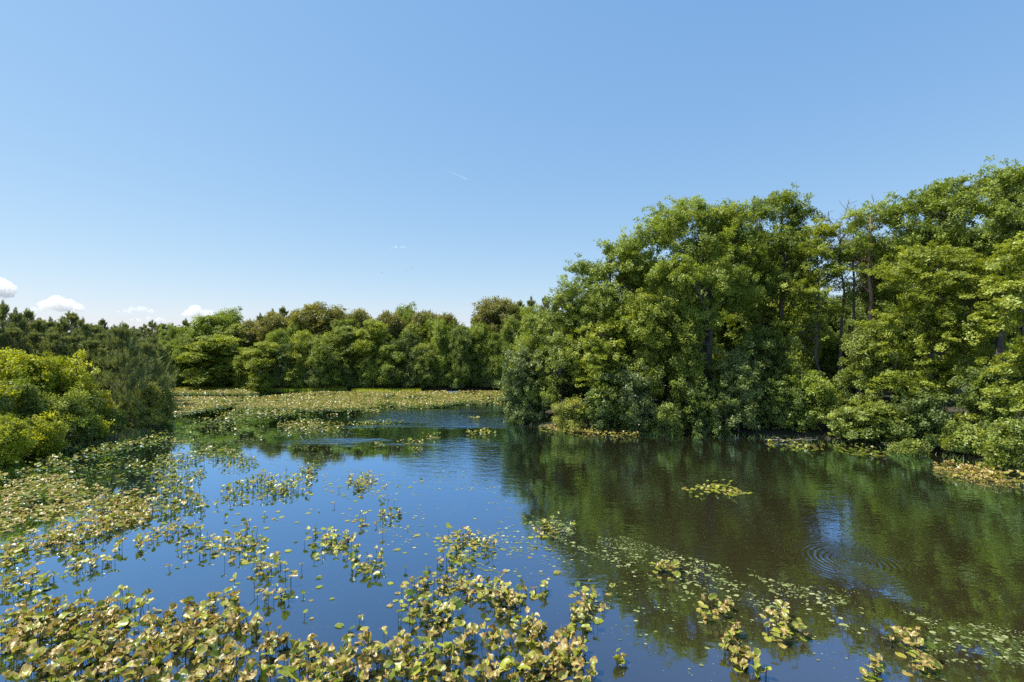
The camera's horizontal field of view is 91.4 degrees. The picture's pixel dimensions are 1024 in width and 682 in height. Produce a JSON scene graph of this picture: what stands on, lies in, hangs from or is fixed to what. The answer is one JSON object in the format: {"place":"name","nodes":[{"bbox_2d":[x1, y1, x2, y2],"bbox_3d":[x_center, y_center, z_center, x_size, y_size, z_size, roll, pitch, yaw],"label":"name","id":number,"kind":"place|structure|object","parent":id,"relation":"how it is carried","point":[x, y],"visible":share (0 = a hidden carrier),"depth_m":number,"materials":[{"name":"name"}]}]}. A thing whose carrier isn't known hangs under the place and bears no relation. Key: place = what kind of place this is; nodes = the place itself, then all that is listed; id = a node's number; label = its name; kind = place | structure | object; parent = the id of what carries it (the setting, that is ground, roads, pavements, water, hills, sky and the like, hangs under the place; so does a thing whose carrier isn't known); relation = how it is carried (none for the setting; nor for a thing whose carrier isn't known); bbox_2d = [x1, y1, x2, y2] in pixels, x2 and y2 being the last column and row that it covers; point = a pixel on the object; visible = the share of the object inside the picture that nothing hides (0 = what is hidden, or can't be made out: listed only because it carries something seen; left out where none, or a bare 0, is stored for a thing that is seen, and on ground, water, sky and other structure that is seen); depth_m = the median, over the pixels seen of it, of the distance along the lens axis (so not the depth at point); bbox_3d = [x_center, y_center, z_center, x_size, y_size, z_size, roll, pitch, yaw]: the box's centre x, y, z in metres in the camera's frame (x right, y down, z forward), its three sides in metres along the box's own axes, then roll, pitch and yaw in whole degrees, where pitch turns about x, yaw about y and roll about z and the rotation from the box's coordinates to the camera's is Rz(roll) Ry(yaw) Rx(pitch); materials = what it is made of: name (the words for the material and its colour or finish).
{"place":"outdoors","nodes":[
{"label":"outdoors","id":0,"kind":"place"},
{"bbox_2d":[0,388,1023,681],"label":"pond water","id":1,"kind":"structure","parent":0,"point":[862,512],"depth_m":16.21,"materials":[{"name":"blue liquid"}]},
{"bbox_2d":[0,468,151,549],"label":"lily pads","id":2,"kind":"object","parent":1,"relation":"on","point":[68,526],"visible":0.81,"depth_m":19.27,"materials":[{"name":"green plant"}]},
{"bbox_2d":[12,436,259,483],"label":"lily pads","id":3,"kind":"object","parent":1,"relation":"on","point":[57,463],"visible":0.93,"depth_m":26.74,"materials":[{"name":"green plant"}]},
{"bbox_2d":[0,488,297,604],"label":"lily pads","id":4,"kind":"object","parent":1,"relation":"on","point":[10,554],"visible":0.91,"depth_m":15.43,"materials":[{"name":"green plant"}]},
{"bbox_2d":[139,407,308,442],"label":"lily pads","id":5,"kind":"object","parent":1,"relation":"on","point":[194,424],"visible":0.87,"depth_m":40.45,"materials":[{"name":"green plant"}]},
{"bbox_2d":[149,462,317,519],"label":"lily pads","id":6,"kind":"object","parent":1,"relation":"on","point":[184,501],"visible":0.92,"depth_m":21.18,"materials":[{"name":"green plant"}]},
{"bbox_2d":[0,585,597,681],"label":"lily pads","id":7,"kind":"object","parent":1,"relation":"on","point":[341,663],"visible":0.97,"depth_m":10.21,"materials":[{"name":"green plant"}]},
{"bbox_2d":[26,472,590,631],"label":"lily pads","id":8,"kind":"object","parent":1,"relation":"on","point":[340,625],"visible":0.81,"depth_m":15.13,"materials":[{"name":"green plant"}]},
{"bbox_2d":[303,525,359,559],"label":"lily clump","id":9,"kind":"object","parent":1,"relation":"on","point":[325,536],"visible":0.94,"depth_m":15.85,"materials":[{"name":"green plant"}]},
{"bbox_2d":[170,386,506,415],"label":"lily pads","id":10,"kind":"object","parent":1,"relation":"on","point":[250,403],"visible":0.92,"depth_m":54.60,"materials":[{"name":"green plant"}]},
{"bbox_2d":[387,584,464,628],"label":"lily clump","id":11,"kind":"object","parent":1,"relation":"on","point":[440,608],"visible":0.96,"depth_m":11.80,"materials":[{"name":"green plant"}]},
{"bbox_2d":[329,469,561,579],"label":"lily pads","id":12,"kind":"object","parent":1,"relation":"on","point":[466,533],"visible":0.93,"depth_m":16.61,"materials":[{"name":"green plant"}]},
{"bbox_2d":[435,537,479,571],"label":"lily clump","id":13,"kind":"object","parent":1,"relation":"on","point":[464,559],"visible":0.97,"depth_m":14.85,"materials":[{"name":"green plant"}]},
{"bbox_2d":[404,569,526,602],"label":"lily clump","id":14,"kind":"object","parent":1,"relation":"on","point":[482,591],"visible":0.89,"depth_m":12.99,"materials":[{"name":"green plant"}]},
{"bbox_2d":[485,582,522,618],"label":"lily clump","id":15,"kind":"object","parent":1,"relation":"on","point":[514,598],"visible":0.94,"depth_m":12.22,"materials":[{"name":"green plant"}]},
{"bbox_2d":[567,603,602,631],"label":"lily clump","id":16,"kind":"object","parent":1,"relation":"on","point":[582,613],"visible":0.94,"depth_m":11.51,"materials":[{"name":"green plant"}]},
{"bbox_2d":[568,581,614,611],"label":"lily clump","id":17,"kind":"object","parent":1,"relation":"on","point":[593,595],"visible":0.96,"depth_m":12.25,"materials":[{"name":"green plant"}]},
{"bbox_2d":[696,593,733,622],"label":"lily clump","id":18,"kind":"object","parent":1,"relation":"on","point":[720,607],"visible":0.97,"depth_m":11.95,"materials":[{"name":"green plant"}]},
{"bbox_2d":[718,630,765,672],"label":"lily clump","id":19,"kind":"object","parent":1,"relation":"on","point":[744,656],"visible":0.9,"depth_m":10.03,"materials":[{"name":"green plant"}]},
{"bbox_2d":[509,516,1023,681],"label":"duckweed","id":20,"kind":"object","parent":1,"relation":"on","point":[998,638],"visible":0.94,"depth_m":12.51,"materials":[{"name":"green plant"}]},
{"bbox_2d":[759,599,807,647],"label":"lily clump","id":21,"kind":"object","parent":1,"relation":"on","point":[782,627],"visible":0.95,"depth_m":11.15,"materials":[{"name":"green plant"}]},
{"bbox_2d":[882,626,923,657],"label":"lily clump","id":22,"kind":"object","parent":1,"relation":"on","point":[906,637],"visible":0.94,"depth_m":10.56,"materials":[{"name":"green plant"}]},
{"bbox_2d":[901,641,942,678],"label":"lily clump","id":23,"kind":"object","parent":1,"relation":"on","point":[929,661],"visible":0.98,"depth_m":9.81,"materials":[{"name":"green plant"}]},
{"bbox_2d":[932,459,1023,487],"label":"lily clump","id":24,"kind":"object","parent":1,"relation":"on","point":[988,475],"visible":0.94,"depth_m":23.80,"materials":[{"name":"green plant"}]},
{"bbox_2d":[0,0,1023,339],"label":"sky","id":25,"kind":"structure","parent":0,"point":[167,162],"materials":[{"name":"blue"}]},
{"bbox_2d":[21,342,1023,460],"bbox_3d":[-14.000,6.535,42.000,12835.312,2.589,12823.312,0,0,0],"label":"ground","id":26,"kind":"structure","parent":0,"point":[789,432],"depth_m":35.63,"materials":[{"name":"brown plant"}]},
{"bbox_2d":[0,325,33,356],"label":"pine tree","id":27,"kind":"object","parent":26,"relation":"on","point":[15,333],"visible":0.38,"depth_m":40.93,"materials":[{"name":"green plant"}]},
{"bbox_2d":[0,414,38,464],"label":"shrub","id":28,"kind":"object","parent":26,"relation":"on","point":[14,443],"visible":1,"depth_m":26.47,"materials":[{"name":"green plant"}]},
{"bbox_2d":[0,347,39,411],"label":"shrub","id":29,"kind":"object","parent":26,"relation":"on","point":[15,364],"visible":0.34,"depth_m":30.58,"materials":[{"name":"green plant"}]},
{"bbox_2d":[0,376,51,429],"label":"shrub","id":30,"kind":"object","parent":26,"relation":"on","point":[33,404],"visible":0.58,"depth_m":29.57,"materials":[{"name":"green plant"}]},
{"bbox_2d":[22,410,77,455],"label":"shrub","id":31,"kind":"object","parent":26,"relation":"on","point":[48,436],"visible":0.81,"depth_m":28.54,"materials":[{"name":"green plant"}]},
{"bbox_2d":[24,350,78,418],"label":"shrub","id":32,"kind":"object","parent":26,"relation":"on","point":[47,371],"visible":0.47,"depth_m":32.05,"materials":[{"name":"green plant"}]},
{"bbox_2d":[33,330,71,376],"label":"pine tree","id":33,"kind":"object","parent":26,"relation":"on","point":[54,346],"visible":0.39,"depth_m":41.79,"materials":[{"name":"green plant"}]},
{"bbox_2d":[35,387,95,439],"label":"shrub","id":34,"kind":"object","parent":26,"relation":"on","point":[72,405],"visible":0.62,"depth_m":31.16,"materials":[{"name":"green plant"}]},
{"bbox_2d":[56,349,100,400],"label":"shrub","id":35,"kind":"object","parent":26,"relation":"on","point":[80,382],"visible":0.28,"depth_m":33.43,"materials":[{"name":"green plant"}]},
{"bbox_2d":[59,412,108,442],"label":"shrub","id":36,"kind":"object","parent":26,"relation":"on","point":[88,421],"visible":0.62,"depth_m":31.16,"materials":[{"name":"green plant"}]},
{"bbox_2d":[64,337,113,400],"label":"pine tree","id":37,"kind":"object","parent":26,"relation":"on","point":[89,345],"visible":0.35,"depth_m":40.79,"materials":[{"name":"green plant"}]},
{"bbox_2d":[82,321,165,408],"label":"pine tree","id":38,"kind":"object","parent":26,"relation":"on","point":[127,336],"visible":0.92,"depth_m":36.04,"materials":[{"name":"green plant"}]},
{"bbox_2d":[112,393,151,426],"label":"shrub","id":39,"kind":"object","parent":26,"relation":"on","point":[134,411],"visible":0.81,"depth_m":35.89,"materials":[{"name":"green plant"}]},
{"bbox_2d":[109,338,176,411],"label":"pine tree","id":40,"kind":"object","parent":26,"relation":"on","point":[162,380],"visible":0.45,"depth_m":39.48,"materials":[{"name":"green plant"}]},
{"bbox_2d":[132,381,177,421],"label":"shrub","id":41,"kind":"object","parent":26,"relation":"on","point":[155,399],"visible":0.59,"depth_m":38.34,"materials":[{"name":"green plant"}]},
{"bbox_2d":[167,336,199,386],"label":"waterside tree","id":42,"kind":"object","parent":26,"relation":"on","point":[179,348],"visible":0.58,"depth_m":68.95,"materials":[{"name":"green plant"}]},
{"bbox_2d":[170,334,239,386],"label":"waterside tree","id":43,"kind":"object","parent":26,"relation":"on","point":[207,358],"visible":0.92,"depth_m":67.29,"materials":[{"name":"green plant"}]},
{"bbox_2d":[187,312,234,375],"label":"forest tree","id":44,"kind":"object","parent":26,"relation":"on","point":[212,326],"visible":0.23,"depth_m":72.73,"materials":[{"name":"green plant"}]},
{"bbox_2d":[226,347,258,388],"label":"waterside tree","id":45,"kind":"object","parent":26,"relation":"on","point":[237,362],"visible":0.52,"depth_m":67.26,"materials":[{"name":"green plant"}]},
{"bbox_2d":[242,341,280,389],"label":"waterside tree","id":46,"kind":"object","parent":26,"relation":"on","point":[264,362],"visible":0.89,"depth_m":66.20,"materials":[{"name":"green plant"}]},
{"bbox_2d":[251,311,291,349],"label":"forest tree","id":47,"kind":"object","parent":26,"relation":"on","point":[269,323],"visible":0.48,"depth_m":72.96,"materials":[{"name":"green plant"}]},
{"bbox_2d":[269,340,300,385],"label":"waterside tree","id":48,"kind":"object","parent":26,"relation":"on","point":[283,364],"visible":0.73,"depth_m":66.66,"materials":[{"name":"green plant"}]},
{"bbox_2d":[171,383,422,390],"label":"grass","id":49,"kind":"structure","parent":26,"relation":"on","point":[343,387],"depth_m":66.54,"materials":[{"name":"green plant"}]},
{"bbox_2d":[286,329,314,386],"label":"waterside tree","id":50,"kind":"object","parent":26,"relation":"on","point":[302,345],"visible":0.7,"depth_m":67.36,"materials":[{"name":"green plant"}]},
{"bbox_2d":[286,301,348,354],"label":"forest tree","id":51,"kind":"object","parent":26,"relation":"on","point":[318,319],"visible":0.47,"depth_m":72.87,"materials":[{"name":"green plant"}]},
{"bbox_2d":[306,330,341,387],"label":"waterside tree","id":52,"kind":"object","parent":26,"relation":"on","point":[324,357],"visible":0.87,"depth_m":66.18,"materials":[{"name":"green plant"}]},
{"bbox_2d":[330,323,365,385],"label":"waterside tree","id":53,"kind":"object","parent":26,"relation":"on","point":[345,335],"visible":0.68,"depth_m":67.53,"materials":[{"name":"green plant"}]},
{"bbox_2d":[350,318,388,385],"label":"waterside tree","id":54,"kind":"object","parent":26,"relation":"on","point":[370,346],"visible":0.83,"depth_m":67.35,"materials":[{"name":"green plant"}]},
{"bbox_2d":[374,343,407,387],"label":"waterside tree","id":55,"kind":"object","parent":26,"relation":"on","point":[392,355],"visible":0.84,"depth_m":66.57,"materials":[{"name":"green plant"}]},
{"bbox_2d":[375,310,407,345],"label":"forest tree","id":56,"kind":"object","parent":26,"relation":"on","point":[395,324],"visible":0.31,"depth_m":72.89,"materials":[{"name":"green plant"}]},
{"bbox_2d":[390,330,426,385],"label":"waterside tree","id":57,"kind":"object","parent":26,"relation":"on","point":[408,344],"visible":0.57,"depth_m":67.65,"materials":[{"name":"green plant"}]},
{"bbox_2d":[410,342,437,387],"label":"waterside tree","id":58,"kind":"object","parent":26,"relation":"on","point":[424,354],"visible":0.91,"depth_m":66.52,"materials":[{"name":"green plant"}]},
{"bbox_2d":[430,317,456,385],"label":"waterside tree","id":59,"kind":"object","parent":26,"relation":"on","point":[441,343],"visible":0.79,"depth_m":67.61,"materials":[{"name":"green plant"}]},
{"bbox_2d":[445,325,476,387],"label":"waterside tree","id":60,"kind":"object","parent":26,"relation":"on","point":[461,358],"visible":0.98,"depth_m":66.49,"materials":[{"name":"green plant"}]},
{"bbox_2d":[465,321,491,385],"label":"waterside tree","id":61,"kind":"object","parent":26,"relation":"on","point":[479,331],"visible":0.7,"depth_m":67.42,"materials":[{"name":"green plant"}]},
{"bbox_2d":[470,296,518,333],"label":"forest tree","id":62,"kind":"object","parent":26,"relation":"on","point":[495,312],"visible":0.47,"depth_m":71.72,"materials":[{"name":"green plant"}]},
{"bbox_2d":[479,330,511,388],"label":"waterside tree","id":63,"kind":"object","parent":26,"relation":"on","point":[493,345],"visible":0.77,"depth_m":66.53,"materials":[{"name":"green plant"}]},
{"bbox_2d":[496,315,523,380],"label":"waterside tree","id":64,"kind":"object","parent":26,"relation":"on","point":[509,332],"visible":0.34,"depth_m":67.44,"materials":[{"name":"green plant"}]},
{"bbox_2d":[496,344,556,421],"bbox_3d":[1.212,3.391,40.358,5.191,6.652,4.512,0,0,0],"label":"willow shrub","id":65,"kind":"object","parent":26,"relation":"on","point":[515,380],"visible":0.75,"depth_m":39.47,"materials":[{"name":"green plant"}]},
{"bbox_2d":[508,284,610,414],"bbox_3d":[3.774,0.909,39.319,8.583,11.060,6.635,0,0,0],"label":"maple tree","id":66,"kind":"object","parent":26,"relation":"on","point":[559,361],"visible":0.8,"depth_m":39.21,"materials":[{"name":"green plant"}]},
{"bbox_2d":[546,394,588,432],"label":"willow shrub","id":67,"kind":"object","parent":26,"relation":"on","point":[572,419],"visible":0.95,"depth_m":36.09,"materials":[{"name":"green plant"}]},
{"bbox_2d":[536,311,598,407],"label":"forest tree","id":68,"kind":"object","parent":26,"relation":"on","point":[580,390],"visible":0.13,"depth_m":41.72,"materials":[{"name":"green plant"}]},
{"bbox_2d":[546,233,652,372],"bbox_3d":[7.172,-1.123,39.234,9.049,15.067,5.536,0,0,0],"label":"oak tree","id":69,"kind":"object","parent":26,"relation":"on","point":[596,273],"visible":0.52,"depth_m":38.66,"materials":[{"name":"green plant"}]},
{"bbox_2d":[576,387,623,431],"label":"shrub","id":70,"kind":"object","parent":26,"relation":"on","point":[606,408],"visible":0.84,"depth_m":35.53,"materials":[{"name":"green plant"}]},
{"bbox_2d":[570,314,634,424],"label":"maple tree","id":71,"kind":"object","parent":26,"relation":"on","point":[593,368],"visible":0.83,"depth_m":36.41,"materials":[{"name":"green plant"}]},
{"bbox_2d":[602,360,662,434],"bbox_3d":[8.366,4.155,35.896,4.697,5.717,4.293,0,0,0],"label":"shrub","id":72,"kind":"object","parent":26,"relation":"on","point":[635,401],"visible":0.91,"depth_m":35.15,"materials":[{"name":"green plant"}]},
{"bbox_2d":[611,287,679,418],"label":"maple tree","id":73,"kind":"object","parent":26,"relation":"on","point":[648,336],"visible":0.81,"depth_m":35.99,"materials":[{"name":"green plant"}]},
{"bbox_2d":[639,258,686,401],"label":"forest tree","id":74,"kind":"object","parent":26,"relation":"on","point":[666,395],"visible":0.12,"depth_m":46.57,"materials":[{"name":"green plant"}]},
{"bbox_2d":[645,400,684,435],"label":"shrub","id":75,"kind":"object","parent":26,"relation":"on","point":[668,415],"visible":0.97,"depth_m":34.58,"materials":[{"name":"green plant"}]},
{"bbox_2d":[658,301,709,429],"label":"maple tree","id":76,"kind":"object","parent":26,"relation":"on","point":[687,354],"visible":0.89,"depth_m":35.41,"materials":[{"name":"green plant"}]},
{"bbox_2d":[609,194,770,385],"bbox_3d":[13.459,-2.388,37.731,12.168,17.687,8.505,0,0,0],"label":"oak tree","id":77,"kind":"object","parent":26,"relation":"on","point":[712,241],"visible":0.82,"depth_m":36.70,"materials":[{"name":"green plant"}]},
{"bbox_2d":[672,375,737,438],"bbox_3d":[13.534,4.695,35.008,3.976,4.712,4.284,0,0,0],"label":"shrub","id":78,"kind":"object","parent":26,"relation":"on","point":[712,418],"visible":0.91,"depth_m":34.53,"materials":[{"name":"green plant"}]},
{"bbox_2d":[706,247,756,382],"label":"forest tree","id":79,"kind":"object","parent":26,"relation":"on","point":[728,343],"visible":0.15,"depth_m":44.41,"materials":[{"name":"green plant"}]},
{"bbox_2d":[705,341,767,431],"bbox_3d":[16.073,3.581,35.324,4.531,7.153,4.852,0,0,0],"label":"shrub","id":80,"kind":"object","parent":26,"relation":"on","point":[737,373],"visible":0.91,"depth_m":34.53,"materials":[{"name":"green plant"}]},
{"bbox_2d":[736,324,805,421],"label":"maple tree","id":81,"kind":"object","parent":26,"relation":"on","point":[767,343],"visible":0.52,"depth_m":36.09,"materials":[{"name":"green plant"}]},
{"bbox_2d":[719,182,825,386],"bbox_3d":[20.733,-2.885,39.526,7.894,18.372,6.144,0,0,9],"label":"oak tree","id":82,"kind":"object","parent":26,"relation":"on","point":[775,207],"visible":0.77,"depth_m":39.15,"materials":[{"name":"green plant"}]},
{"bbox_2d":[744,370,816,432],"bbox_3d":[18.743,4.295,35.068,4.681,4.622,4.335,0,0,0],"label":"shrub","id":83,"kind":"object","parent":26,"relation":"on","point":[778,400],"visible":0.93,"depth_m":34.37,"materials":[{"name":"green plant"}]},
{"bbox_2d":[764,218,826,388],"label":"forest tree","id":84,"kind":"object","parent":26,"relation":"on","point":[803,355],"visible":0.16,"depth_m":43.09,"materials":[{"name":"green plant"}]},
{"bbox_2d":[776,362,845,430],"bbox_3d":[20.828,3.997,34.672,4.416,5.134,4.440,0,0,-40],"label":"shrub","id":85,"kind":"object","parent":26,"relation":"on","point":[820,389],"visible":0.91,"depth_m":33.98,"materials":[{"name":"green plant"}]},
{"bbox_2d":[770,216,868,418],"bbox_3d":[22.652,-1.381,36.874,7.466,15.483,5.332,0,0,0],"label":"maple tree","id":86,"kind":"object","parent":26,"relation":"on","point":[822,250],"visible":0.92,"depth_m":36.81,"materials":[{"name":"green plant"}]},
{"bbox_2d":[802,317,846,385],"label":"forest tree","id":87,"kind":"object","parent":26,"relation":"on","point":[829,356],"visible":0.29,"depth_m":45.68,"materials":[{"name":"green plant"}]},
{"bbox_2d":[822,197,910,397],"bbox_3d":[25.961,-2.114,36.983,8.242,16.848,5.072,0,0,-26],"label":"oak tree","id":88,"kind":"object","parent":26,"relation":"on","point":[874,252],"visible":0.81,"depth_m":36.24,"materials":[{"name":"green plant"}]},
{"bbox_2d":[830,312,917,418],"bbox_3d":[24.222,2.258,33.754,4.945,8.452,4.885,0,0,0],"label":"maple tree","id":89,"kind":"object","parent":26,"relation":"on","point":[867,362],"visible":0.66,"depth_m":33.05,"materials":[{"name":"green plant"}]},
{"bbox_2d":[825,398,933,443],"bbox_3d":[22.573,5.218,31.925,4.859,3.054,5.556,0,0,-21],"label":"shrub","id":90,"kind":"object","parent":26,"relation":"on","point":[861,421],"visible":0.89,"depth_m":31.01,"materials":[{"name":"green plant"}]},
{"bbox_2d":[882,438,934,456],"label":"shrub","id":91,"kind":"object","parent":26,"relation":"on","point":[909,447],"visible":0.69,"depth_m":28.65,"materials":[{"name":"green plant"}]},
{"bbox_2d":[878,227,950,401],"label":"forest tree","id":92,"kind":"object","parent":26,"relation":"on","point":[905,327],"visible":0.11,"depth_m":43.49,"materials":[{"name":"green plant"}]},
{"bbox_2d":[879,387,966,451],"bbox_3d":[24.197,4.822,29.795,3.652,4.264,3.348,0,0,0],"label":"shrub","id":93,"kind":"object","parent":26,"relation":"on","point":[923,416],"visible":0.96,"depth_m":29.29,"materials":[{"name":"green plant"}]},
{"bbox_2d":[851,240,1023,433],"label":"maple tree","id":94,"kind":"object","parent":26,"relation":"on","point":[965,336],"visible":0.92,"depth_m":30.72,"materials":[{"name":"green plant"}]},
{"bbox_2d":[860,172,1017,401],"bbox_3d":[29.210,-2.654,34.744,8.079,17.779,5.777,0,0,17],"label":"oak tree","id":95,"kind":"object","parent":26,"relation":"on","point":[936,201],"visible":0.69,"depth_m":34.22,"materials":[{"name":"green plant"}]},
{"bbox_2d":[912,219,988,402],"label":"forest tree","id":96,"kind":"object","parent":26,"relation":"on","point":[970,305],"visible":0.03,"depth_m":42.57,"materials":[{"name":"green plant"}]},
{"bbox_2d":[932,411,996,454],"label":"shrub","id":97,"kind":"object","parent":26,"relation":"on","point":[954,435],"visible":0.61,"depth_m":27.89,"materials":[{"name":"green plant"}]},
{"bbox_2d":[947,361,1023,434],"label":"shrub","id":98,"kind":"object","parent":26,"relation":"on","point":[992,414],"visible":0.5,"depth_m":28.20,"materials":[{"name":"green plant"}]},
{"bbox_2d":[956,155,1023,411],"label":"oak tree","id":99,"kind":"object","parent":26,"relation":"on","point":[1000,183],"visible":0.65,"depth_m":32.40,"materials":[{"name":"green plant"}]},
{"bbox_2d":[959,231,1023,418],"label":"maple tree","id":100,"kind":"object","parent":26,"relation":"on","point":[1014,392],"visible":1,"depth_m":26.18,"materials":[{"name":"green plant"}]},
{"bbox_2d":[959,221,1023,392],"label":"forest tree","id":101,"kind":"object","parent":26,"relation":"on","point":[990,344],"visible":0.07,"depth_m":43.16,"materials":[{"name":"green plant"}]},
{"bbox_2d":[962,417,1023,472],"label":"shrub","id":102,"kind":"object","parent":26,"relation":"on","point":[1005,450],"visible":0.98,"depth_m":25.18,"materials":[{"name":"green plant"}]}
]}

